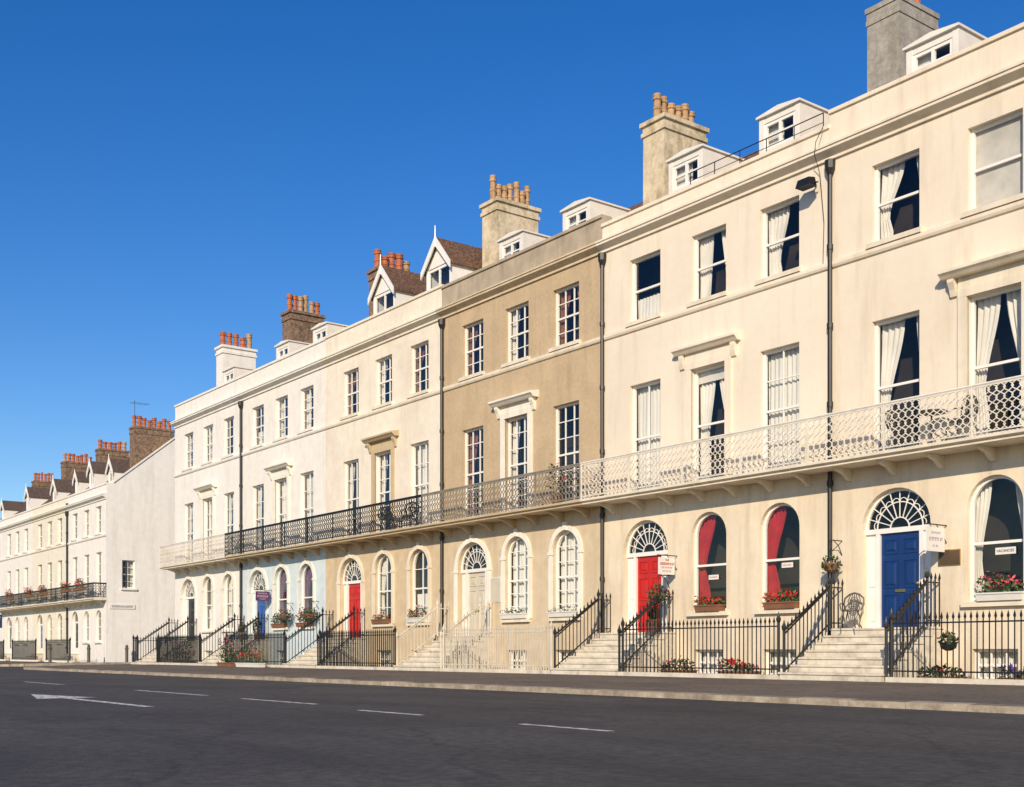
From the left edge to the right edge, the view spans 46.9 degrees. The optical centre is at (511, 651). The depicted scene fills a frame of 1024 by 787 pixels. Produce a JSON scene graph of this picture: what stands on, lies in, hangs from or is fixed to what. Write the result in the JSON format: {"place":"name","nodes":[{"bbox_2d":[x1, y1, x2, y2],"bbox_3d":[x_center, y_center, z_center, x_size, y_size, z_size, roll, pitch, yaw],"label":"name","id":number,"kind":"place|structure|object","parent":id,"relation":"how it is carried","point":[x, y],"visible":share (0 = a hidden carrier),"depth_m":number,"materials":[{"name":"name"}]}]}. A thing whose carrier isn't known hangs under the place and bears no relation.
{"place":"outdoors","nodes":[
{"label":"outdoors","id":0,"kind":"place"},
{"bbox_2d":[0,661,60,663],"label":"pavement","id":1,"kind":"structure","parent":0,"point":[13,662],"depth_m":69.74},
{"bbox_2d":[10,639,37,661],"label":"iron railing","id":2,"kind":"object","parent":1,"relation":"on","point":[16,657],"visible":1,"depth_m":74.94,"materials":[{"name":"metal"}]},
{"bbox_2d":[44,637,72,662],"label":"iron railing","id":3,"kind":"object","parent":1,"relation":"on","point":[63,650],"visible":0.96,"depth_m":68.46,"materials":[{"name":"metal"}]},
{"bbox_2d":[0,666,1023,786],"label":"road","id":4,"kind":"structure","parent":0,"point":[222,733],"depth_m":10.79,"materials":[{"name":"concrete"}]},
{"bbox_2d":[31,682,609,730],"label":"road markings","id":5,"kind":"object","parent":4,"relation":"on","point":[51,696],"visible":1,"depth_m":19.33,"materials":[{"name":"paint"}]},
{"bbox_2d":[0,0,1023,518],"label":"sky","id":6,"kind":"structure","parent":0,"point":[172,171],"materials":[{"name":"blue"}]},
{"bbox_2d":[35,664,1023,705],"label":"pavement","id":7,"kind":"structure","parent":0,"point":[1007,695],"depth_m":24.26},
{"bbox_2d":[155,633,200,665],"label":"iron railing","id":8,"kind":"object","parent":7,"relation":"on","point":[172,650],"visible":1,"depth_m":53.86,"materials":[{"name":"metal"}]},
{"bbox_2d":[216,632,235,666],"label":"potted plant","id":9,"kind":"object","parent":7,"relation":"on","point":[226,664],"visible":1,"depth_m":48.32,"materials":[{"name":"plant"}]},
{"bbox_2d":[235,644,265,666],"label":"flower trough","id":10,"kind":"object","parent":7,"relation":"on","point":[252,664],"visible":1,"depth_m":46.39,"materials":[{"name":"green plant"}]},
{"bbox_2d":[225,629,285,667],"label":"iron railing","id":11,"kind":"object","parent":7,"relation":"on","point":[275,637],"visible":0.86,"depth_m":46.76,"materials":[{"name":"metal"}]},
{"bbox_2d":[316,626,396,669],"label":"iron railing","id":12,"kind":"object","parent":7,"relation":"on","point":[370,635],"visible":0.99,"depth_m":40.75,"materials":[{"name":"metal"}]},
{"bbox_2d":[439,619,552,673],"bbox_3d":[-0.515,-0.045,34.233,0.240,1.670,5.420,0,0,-37],"label":"iron railing","id":13,"kind":"object","parent":7,"relation":"on","point":[498,670],"visible":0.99,"depth_m":34.11,"materials":[{"name":"metal"}]},
{"bbox_2d":[659,656,697,672],"bbox_3d":[4.015,0.330,28.737,0.361,0.541,1.134,0,0,-37],"label":"flower trough","id":14,"kind":"object","parent":7,"relation":"on","point":[681,670],"visible":0.53,"depth_m":28.65,"materials":[{"name":"ceramic"}]},
{"bbox_2d":[618,611,780,678],"bbox_3d":[4.303,-0.045,27.785,0.240,1.670,5.160,0,0,-37],"label":"iron railing","id":15,"kind":"object","parent":7,"relation":"on","point":[710,674],"visible":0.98,"depth_m":27.58,"materials":[{"name":"metal"}]},
{"bbox_2d":[716,658,761,673],"bbox_3d":[5.198,0.357,27.176,0.390,0.485,1.232,0,0,-37],"label":"flower trough","id":16,"kind":"object","parent":7,"relation":"on","point":[741,666],"visible":0.61,"depth_m":27.12,"materials":[{"name":"ceramic"}]},
{"bbox_2d":[917,663,967,677],"bbox_3d":[8.347,0.400,22.971,0.380,0.400,1.004,0,0,-37],"label":"flower trough","id":17,"kind":"object","parent":7,"relation":"on","point":[938,674],"visible":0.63,"depth_m":22.92,"materials":[{"name":"ceramic"}]},
{"bbox_2d":[885,608,1023,684],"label":"iron railing","id":18,"kind":"object","parent":7,"relation":"on","point":[959,680],"visible":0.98,"depth_m":22.27,"materials":[{"name":"metal"}]},
{"bbox_2d":[937,629,959,650],"bbox_3d":[8.176,-0.220,22.154,0.397,0.401,0.432,0,0,-37],"label":"railing basket","id":19,"kind":"object","parent":18,"relation":"hanging from","point":[951,643],"visible":1,"depth_m":22.07,"materials":[{"name":"black metal"}]},
{"label":"ground","id":20,"kind":"structure","parent":0,"visible":0},
{"bbox_2d":[0,472,52,640],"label":"terraced house","id":21,"kind":"structure","parent":20,"relation":"on","point":[9,508],"depth_m":88.72,"materials":[{"name":"white paint"}]},
{"bbox_2d":[0,453,91,660],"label":"terraced house","id":22,"kind":"structure","parent":20,"relation":"on","point":[17,531],"depth_m":83.88,"materials":[{"name":"white paint"}]},
{"bbox_2d":[0,662,130,666],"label":"kerb","id":23,"kind":"structure","parent":20,"relation":"on","point":[45,664],"depth_m":65.46,"materials":[{"name":"concrete"}]},
{"bbox_2d":[21,439,129,660],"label":"terraced house","id":24,"kind":"structure","parent":20,"relation":"on","point":[48,520],"depth_m":77.52,"materials":[{"name":"white paint"}]},
{"bbox_2d":[54,400,174,661],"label":"terraced house","id":25,"kind":"structure","parent":20,"relation":"on","point":[120,520],"depth_m":69.87,"materials":[{"name":"white paint"}]},
{"bbox_2d":[121,560,136,589],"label":"window","id":26,"kind":"structure","parent":25,"relation":"in","point":[129,565],"depth_m":69.24,"materials":[{"name":"white paint"}]},
{"bbox_2d":[135,331,257,664],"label":"terraced house","id":27,"kind":"structure","parent":20,"relation":"on","point":[206,425],"depth_m":56.75,"materials":[{"name":"white paint"}]},
{"bbox_2d":[137,618,177,660],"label":"stair railing","id":28,"kind":"object","parent":27,"relation":"attached to","point":[149,635],"visible":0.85,"depth_m":58.55,"materials":[{"name":"black metal"}]},
{"bbox_2d":[156,616,196,661],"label":"stair railing","id":29,"kind":"object","parent":27,"relation":"attached to","point":[170,633],"visible":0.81,"depth_m":56.90,"materials":[{"name":"black metal"}]},
{"bbox_2d":[186,503,192,561],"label":"window","id":30,"kind":"structure","parent":27,"relation":"in","point":[190,533],"depth_m":58.77,"materials":[{"name":"white paint"}]},
{"bbox_2d":[200,425,213,465],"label":"window","id":31,"kind":"structure","parent":27,"relation":"in","point":[210,428],"depth_m":56.70,"materials":[{"name":"white paint"}]},
{"bbox_2d":[200,578,213,632],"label":"window","id":32,"kind":"structure","parent":27,"relation":"in","point":[207,630],"depth_m":56.76,"materials":[{"name":"white paint"}]},
{"bbox_2d":[206,498,211,558],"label":"window","id":33,"kind":"structure","parent":27,"relation":"in","point":[210,500],"depth_m":56.80,"materials":[{"name":"white paint"}]},
{"bbox_2d":[220,575,233,631],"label":"window","id":34,"kind":"structure","parent":27,"relation":"in","point":[229,580],"depth_m":54.88,"materials":[{"name":"white paint"}]},
{"bbox_2d":[226,492,233,555],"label":"window","id":35,"kind":"structure","parent":27,"relation":"in","point":[231,495],"depth_m":54.84,"materials":[{"name":"white paint"}]},
{"bbox_2d":[198,294,347,665],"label":"terraced house","id":36,"kind":"structure","parent":20,"relation":"on","point":[282,408],"depth_m":50.18,"materials":[{"name":"white paint"}]},
{"bbox_2d":[200,613,243,661],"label":"stair railing","id":37,"kind":"object","parent":36,"relation":"attached to","point":[213,633],"visible":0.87,"depth_m":52.09,"materials":[{"name":"black metal"}]},
{"bbox_2d":[224,611,267,661],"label":"stair railing","id":38,"kind":"object","parent":36,"relation":"attached to","point":[247,625],"visible":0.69,"depth_m":50.38,"materials":[{"name":"black metal"}]},
{"bbox_2d":[249,405,264,449],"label":"window","id":39,"kind":"structure","parent":36,"relation":"in","point":[261,434],"depth_m":52.16,"materials":[{"name":"white paint"}]},
{"bbox_2d":[255,484,263,550],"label":"window","id":40,"kind":"structure","parent":36,"relation":"in","point":[259,487],"depth_m":52.35,"materials":[{"name":"white paint"}]},
{"bbox_2d":[272,396,288,442],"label":"window","id":41,"kind":"structure","parent":36,"relation":"in","point":[283,404],"depth_m":50.46,"materials":[{"name":"white paint"}]},
{"bbox_2d":[272,568,288,629],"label":"window","id":42,"kind":"structure","parent":36,"relation":"in","point":[282,574],"depth_m":50.44,"materials":[{"name":"white paint"}]},
{"bbox_2d":[278,479,285,547],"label":"window","id":43,"kind":"structure","parent":36,"relation":"in","point":[283,481],"depth_m":50.47,"materials":[{"name":"white paint"}]},
{"bbox_2d":[296,386,314,434],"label":"window","id":44,"kind":"structure","parent":36,"relation":"in","point":[309,390],"depth_m":48.52,"materials":[{"name":"white paint"}]},
{"bbox_2d":[296,565,314,629],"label":"window","id":45,"kind":"structure","parent":36,"relation":"in","point":[308,572],"depth_m":48.61,"materials":[{"name":"white paint"}]},
{"bbox_2d":[303,471,312,543],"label":"window","id":46,"kind":"structure","parent":36,"relation":"in","point":[309,491],"depth_m":48.56,"materials":[{"name":"white paint"}]},
{"bbox_2d":[282,225,481,667],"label":"terraced house","id":47,"kind":"structure","parent":20,"relation":"on","point":[381,363],"depth_m":43.40,"materials":[{"name":"beige paint"}]},
{"bbox_2d":[285,607,332,662],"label":"stair railing","id":48,"kind":"object","parent":47,"relation":"attached to","point":[304,627],"visible":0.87,"depth_m":45.49,"materials":[{"name":"black metal"}]},
{"bbox_2d":[317,606,364,665],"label":"stair railing","id":49,"kind":"object","parent":47,"relation":"attached to","point":[342,621],"visible":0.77,"depth_m":43.66,"materials":[{"name":"black metal"}]},
{"bbox_2d":[340,368,359,420],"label":"window","id":50,"kind":"structure","parent":47,"relation":"in","point":[352,374],"depth_m":45.47,"materials":[{"name":"white paint"}]},
{"bbox_2d":[346,459,358,536],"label":"window","id":51,"kind":"structure","parent":47,"relation":"in","point":[352,463],"depth_m":45.62,"materials":[{"name":"white paint"}]},
{"bbox_2d":[349,583,359,637],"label":"door","id":52,"kind":"structure","parent":47,"relation":"in","point":[354,589],"depth_m":45.32,"materials":[{"name":"red paint"}]},
{"bbox_2d":[371,355,392,409],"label":"window","id":53,"kind":"structure","parent":47,"relation":"in","point":[384,361],"depth_m":43.60,"materials":[{"name":"white paint"}]},
{"bbox_2d":[371,555,392,626],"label":"window","id":54,"kind":"structure","parent":47,"relation":"in","point":[384,560],"depth_m":43.73,"materials":[{"name":"white paint"}]},
{"bbox_2d":[378,451,390,531],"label":"window","id":55,"kind":"structure","parent":47,"relation":"in","point":[384,455],"depth_m":43.71,"materials":[{"name":"white paint"}]},
{"bbox_2d":[406,341,429,398],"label":"window","id":56,"kind":"structure","parent":47,"relation":"in","point":[421,348],"depth_m":41.60,"materials":[{"name":"white paint"}]},
{"bbox_2d":[406,550,429,625],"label":"window","id":57,"kind":"structure","parent":47,"relation":"in","point":[422,598],"depth_m":41.56,"materials":[{"name":"white paint"}]},
{"bbox_2d":[413,441,428,525],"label":"window","id":58,"kind":"structure","parent":47,"relation":"in","point":[423,448],"depth_m":41.51,"materials":[{"name":"white paint"}]},
{"bbox_2d":[393,175,642,670],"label":"terraced house","id":59,"kind":"structure","parent":20,"relation":"on","point":[518,313],"depth_m":36.74,"materials":[{"name":"paint"}]},
{"bbox_2d":[396,599,448,664],"bbox_3d":[-2.954,-0.615,39.102,2.074,2.310,0.095,0,0,-37],"label":"stair railing","id":60,"kind":"object","parent":59,"relation":"attached to","point":[418,622],"visible":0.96,"depth_m":39.06,"materials":[{"name":"beige metal"}]},
{"bbox_2d":[440,597,491,667],"bbox_3d":[-1.442,-0.615,37.080,2.079,2.310,0.103,0,0,-41],"label":"stair railing","id":61,"kind":"object","parent":59,"relation":"attached to","point":[479,606],"visible":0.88,"depth_m":37.19,"materials":[{"name":"beige metal"}]},
{"bbox_2d":[458,320,484,381],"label":"window","id":62,"kind":"structure","parent":59,"relation":"in","point":[473,327],"depth_m":38.99,"materials":[{"name":"white paint"}]},
{"bbox_2d":[465,427,482,517],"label":"window","id":63,"kind":"structure","parent":59,"relation":"in","point":[473,445],"depth_m":39.07,"materials":[{"name":"white paint"}]},
{"bbox_2d":[469,571,484,634],"bbox_3d":[-1.117,-1.572,38.765,0.078,2.085,1.000,0,0,-37],"label":"door","id":64,"kind":"structure","parent":59,"relation":"in","point":[476,579],"depth_m":38.80,"materials":[{"name":"wood"}]},
{"bbox_2d":[490,577,500,602],"bbox_3d":[-0.538,-1.975,37.611,0.028,0.810,0.620,0,0,-37],"label":"wall plaque","id":65,"kind":"object","parent":59,"relation":"attached to","point":[495,589],"depth_m":37.57,"materials":[{"name":"stone"}]},
{"bbox_2d":[499,607,528,618],"bbox_3d":[0.109,-1.221,36.645,0.333,0.383,1.397,0,0,-37],"label":"window box","id":66,"kind":"object","parent":59,"relation":"on","point":[516,615],"visible":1,"depth_m":36.57,"materials":[{"name":"white plant"}]},
{"bbox_2d":[501,302,529,367],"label":"window","id":67,"kind":"structure","parent":59,"relation":"in","point":[516,311],"depth_m":37.03,"materials":[{"name":"white paint"}]},
{"bbox_2d":[501,537,530,622],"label":"window","id":68,"kind":"structure","parent":59,"relation":"in","point":[520,562],"depth_m":37.06,"materials":[{"name":"white paint"}]},
{"bbox_2d":[508,415,526,510],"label":"window","id":69,"kind":"structure","parent":59,"relation":"in","point":[516,421],"depth_m":37.22,"materials":[{"name":"white paint"}]},
{"bbox_2d":[547,605,578,616],"bbox_3d":[1.513,-1.214,34.770,0.329,0.369,1.382,0,0,-37],"label":"window box","id":70,"kind":"object","parent":59,"relation":"on","point":[562,613],"visible":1,"depth_m":34.66,"materials":[{"name":"white wood"}]},
{"bbox_2d":[548,531,579,620],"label":"window","id":71,"kind":"structure","parent":59,"relation":"in","point":[568,542],"depth_m":35.13,"materials":[{"name":"white paint"}]},
{"bbox_2d":[548,283,580,352],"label":"window","id":72,"kind":"structure","parent":59,"relation":"in","point":[566,292],"depth_m":35.18,"materials":[{"name":"white paint"}]},
{"bbox_2d":[556,401,578,501],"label":"window","id":73,"kind":"structure","parent":59,"relation":"in","point":[558,422],"depth_m":35.04,"materials":[{"name":"white paint"}]},
{"bbox_2d":[24,664,1023,713],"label":"kerb","id":74,"kind":"structure","parent":20,"relation":"on","point":[952,706],"depth_m":20.71,"materials":[{"name":"concrete"}]},
{"bbox_2d":[550,93,829,675],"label":"terraced house","id":75,"kind":"structure","parent":20,"relation":"on","point":[713,262],"depth_m":30.22,"materials":[{"name":"beige paint"}]},
{"bbox_2d":[553,588,610,667],"bbox_3d":[1.943,-0.615,32.550,2.074,2.310,0.095,0,0,-37],"label":"stair railing","id":76,"kind":"object","parent":75,"relation":"attached to","point":[569,623],"visible":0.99,"depth_m":32.53,"materials":[{"name":"black metal"}]},
{"bbox_2d":[625,251,662,327],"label":"window","id":77,"kind":"structure","parent":75,"relation":"in","point":[649,307],"depth_m":32.41,"materials":[{"name":"white paint"}]},
{"bbox_2d":[617,585,673,671],"bbox_3d":[3.454,-0.615,30.527,2.079,2.310,0.103,0,0,-41],"label":"stair railing","id":78,"kind":"object","parent":75,"relation":"attached to","point":[636,618],"visible":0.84,"depth_m":30.56,"materials":[{"name":"black metal"}]},
{"bbox_2d":[633,380,659,490],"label":"window","id":79,"kind":"structure","parent":75,"relation":"in","point":[648,393],"depth_m":32.44,"materials":[{"name":"white paint"}]},
{"bbox_2d":[638,555,660,631],"bbox_3d":[3.780,-1.572,32.212,0.078,2.085,1.000,0,0,-37],"label":"door","id":80,"kind":"structure","parent":75,"relation":"in","point":[648,574],"depth_m":32.33,"materials":[{"name":"red paint"}]},
{"bbox_2d":[646,575,670,605],"bbox_3d":[3.852,-1.608,31.058,0.696,0.844,0.684,0,0,0],"label":"hanging basket","id":81,"kind":"object","parent":75,"relation":"attached to","point":[652,594],"visible":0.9,"depth_m":31.00,"materials":[{"name":"black metal"}]},
{"bbox_2d":[657,554,676,574],"bbox_3d":[4.057,-2.276,30.867,0.715,0.511,0.046,0,0,-37],"label":"hanging sign","id":82,"kind":"object","parent":75,"relation":"attached to","point":[666,566],"visible":1,"depth_m":30.83,"materials":[{"name":"white metal"}]},
{"bbox_2d":[686,226,728,307],"bbox_3d":[5.120,-9.862,30.267,0.460,1.844,1.380,0,0,-37],"label":"window","id":83,"kind":"structure","parent":75,"relation":"in","point":[707,239],"depth_m":30.62,"materials":[{"name":"white paint"}]},
{"bbox_2d":[686,512,728,616],"bbox_3d":[5.108,-2.252,30.258,0.430,2.664,1.400,0,0,-37],"label":"window","id":84,"kind":"structure","parent":75,"relation":"in","point":[705,528],"depth_m":30.66,"materials":[{"name":"white paint"}]},
{"bbox_2d":[693,595,725,611],"bbox_3d":[5.007,-1.246,30.082,0.353,0.431,0.968,0,0,-37],"label":"window box","id":85,"kind":"object","parent":75,"relation":"on","point":[705,607],"visible":1,"depth_m":30.01,"materials":[{"name":"wood"}]},
{"bbox_2d":[695,363,723,480],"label":"window","id":86,"kind":"structure","parent":75,"relation":"in","point":[707,377],"depth_m":30.67,"materials":[{"name":"white paint"}]},
{"bbox_2d":[699,649,721,672],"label":"window","id":87,"kind":"structure","parent":75,"relation":"in","point":[720,650],"depth_m":30.45,"materials":[{"name":"white paint"}]},
{"bbox_2d":[754,197,801,285],"bbox_3d":[6.509,-9.862,28.409,0.460,1.844,1.380,0,0,-37],"label":"window","id":88,"kind":"structure","parent":75,"relation":"in","point":[779,214],"depth_m":28.76,"materials":[{"name":"white paint"}]},
{"bbox_2d":[754,503,802,613],"bbox_3d":[6.497,-2.252,28.400,0.430,2.664,1.400,0,0,-37],"label":"window","id":89,"kind":"structure","parent":75,"relation":"in","point":[774,522],"depth_m":28.80,"materials":[{"name":"white paint"}]},
{"bbox_2d":[762,587,799,608],"bbox_3d":[6.414,-1.280,28.221,0.360,0.499,1.011,0,0,-37],"label":"window box","id":90,"kind":"object","parent":75,"relation":"on","point":[782,604],"visible":1,"depth_m":28.09,"materials":[{"name":"ceramic"}]},
{"bbox_2d":[763,343,798,469],"bbox_3d":[6.595,-5.850,28.473,0.221,2.948,1.208,0,0,-37],"label":"window","id":91,"kind":"structure","parent":75,"relation":"in","point":[783,381],"depth_m":28.67,"materials":[{"name":"white paint"}]},
{"bbox_2d":[767,649,794,674],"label":"window","id":92,"kind":"structure","parent":75,"relation":"in","point":[771,650],"depth_m":28.69,"materials":[{"name":"white paint"}]},
{"bbox_2d":[795,176,818,190],"bbox_3d":[6.861,-10.810,27.286,0.500,0.220,0.448,0,0,-37],"label":"floodlight","id":93,"kind":"object","parent":75,"relation":"attached to","point":[806,183],"visible":1,"depth_m":27.14,"materials":[{"name":"black metal"}]},
{"bbox_2d":[778,0,1023,681],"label":"terraced house","id":94,"kind":"structure","parent":20,"relation":"on","point":[923,149],"depth_m":25.10,"materials":[{"name":"beige paint"}]},
{"bbox_2d":[781,574,843,671],"bbox_3d":[6.684,-0.615,26.206,2.074,2.310,0.095,0,0,-37],"label":"stair railing","id":95,"kind":"object","parent":94,"relation":"attached to","point":[786,629],"visible":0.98,"depth_m":26.15,"materials":[{"name":"black metal"}]},
{"bbox_2d":[821,540,842,572],"bbox_3d":[7.213,-2.150,26.628,0.502,0.760,0.556,0,0,10],"label":"hanging basket","id":96,"kind":"object","parent":94,"relation":"attached to","point":[829,567],"visible":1,"depth_m":26.51,"materials":[{"name":"black metal"}]},
{"bbox_2d":[838,592,864,627],"bbox_3d":[7.488,-0.925,26.102,0.512,0.807,0.449,0,0,38],"label":"iron chair","id":97,"kind":"object","parent":94,"relation":"on","point":[856,604],"visible":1,"depth_m":26.19,"materials":[{"name":"metal"}]},
{"bbox_2d":[866,151,922,249],"bbox_3d":[8.449,-9.862,25.814,0.462,1.844,1.380,0,0,-37],"label":"window","id":98,"kind":"structure","parent":94,"relation":"in","point":[892,172],"depth_m":26.19,"materials":[{"name":"white paint"}]},
{"bbox_2d":[875,312,918,451],"bbox_3d":[8.540,-5.850,25.882,0.235,2.948,1.208,0,0,-37],"label":"window","id":99,"kind":"structure","parent":94,"relation":"in","point":[893,329],"depth_m":26.23,"materials":[{"name":"white paint"}]},
{"bbox_2d":[885,410,915,449],"bbox_3d":[8.280,-4.724,25.137,0.603,0.950,0.528,0,0,-37],"label":"iron chair","id":100,"kind":"object","parent":94,"relation":"on","point":[895,425],"visible":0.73,"depth_m":25.20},
{"bbox_2d":[882,531,918,627],"bbox_3d":[8.498,-1.572,25.851,0.135,2.085,1.000,0,0,-37],"label":"door","id":101,"kind":"structure","parent":94,"relation":"in","point":[900,551],"depth_m":25.89,"materials":[{"name":"blue paint"}]},
{"bbox_2d":[883,567,940,676],"bbox_3d":[8.196,-0.615,24.183,2.079,2.310,0.103,0,0,-41],"label":"stair railing","id":102,"kind":"object","parent":94,"relation":"attached to","point":[886,624],"visible":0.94,"depth_m":24.22,"materials":[{"name":"black metal"}]},
{"bbox_2d":[924,523,946,551],"bbox_3d":[8.786,-2.366,24.489,0.775,0.571,0.046,0,0,-37],"label":"hanging sign","id":103,"kind":"object","parent":94,"relation":"attached to","point":[935,540],"visible":1,"depth_m":24.44,"materials":[{"name":"wood"}]},
{"bbox_2d":[938,549,960,565],"bbox_3d":[9.129,-1.970,24.675,0.028,0.340,0.520,0,0,-37],"label":"wall plaque","id":104,"kind":"object","parent":94,"relation":"attached to","point":[949,557],"depth_m":24.65,"materials":[{"name":"brown metal"}]},
{"bbox_2d":[944,395,978,440],"bbox_3d":[9.122,-4.724,24.010,0.603,0.950,0.528,0,0,-37],"label":"iron chair","id":105,"kind":"object","parent":94,"relation":"on","point":[966,413],"visible":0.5,"depth_m":23.88,"materials":[{"name":"metal"}]},
{"bbox_2d":[960,475,1023,606],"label":"window","id":106,"kind":"structure","parent":94,"relation":"in","point":[982,495],"depth_m":24.38,"materials":[{"name":"white paint"}]},
{"bbox_2d":[961,110,1023,218],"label":"window","id":107,"kind":"structure","parent":94,"relation":"in","point":[996,146],"depth_m":24.04,"materials":[{"name":"white paint"}]},
{"bbox_2d":[971,285,1020,435],"bbox_3d":[9.940,-5.850,24.008,0.235,2.948,1.208,0,0,-37],"label":"window","id":108,"kind":"structure","parent":94,"relation":"in","point":[988,305],"depth_m":24.33,"materials":[{"name":"white paint"}]},
{"bbox_2d":[975,649,1017,678],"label":"window","id":109,"kind":"structure","parent":94,"relation":"in","point":[980,651],"depth_m":24.11,"materials":[{"name":"white paint"}]},
{"bbox_2d":[974,571,1023,600],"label":"window box","id":110,"kind":"object","parent":94,"relation":"on","point":[993,595],"visible":1,"depth_m":23.64,"materials":[{"name":"plant"}]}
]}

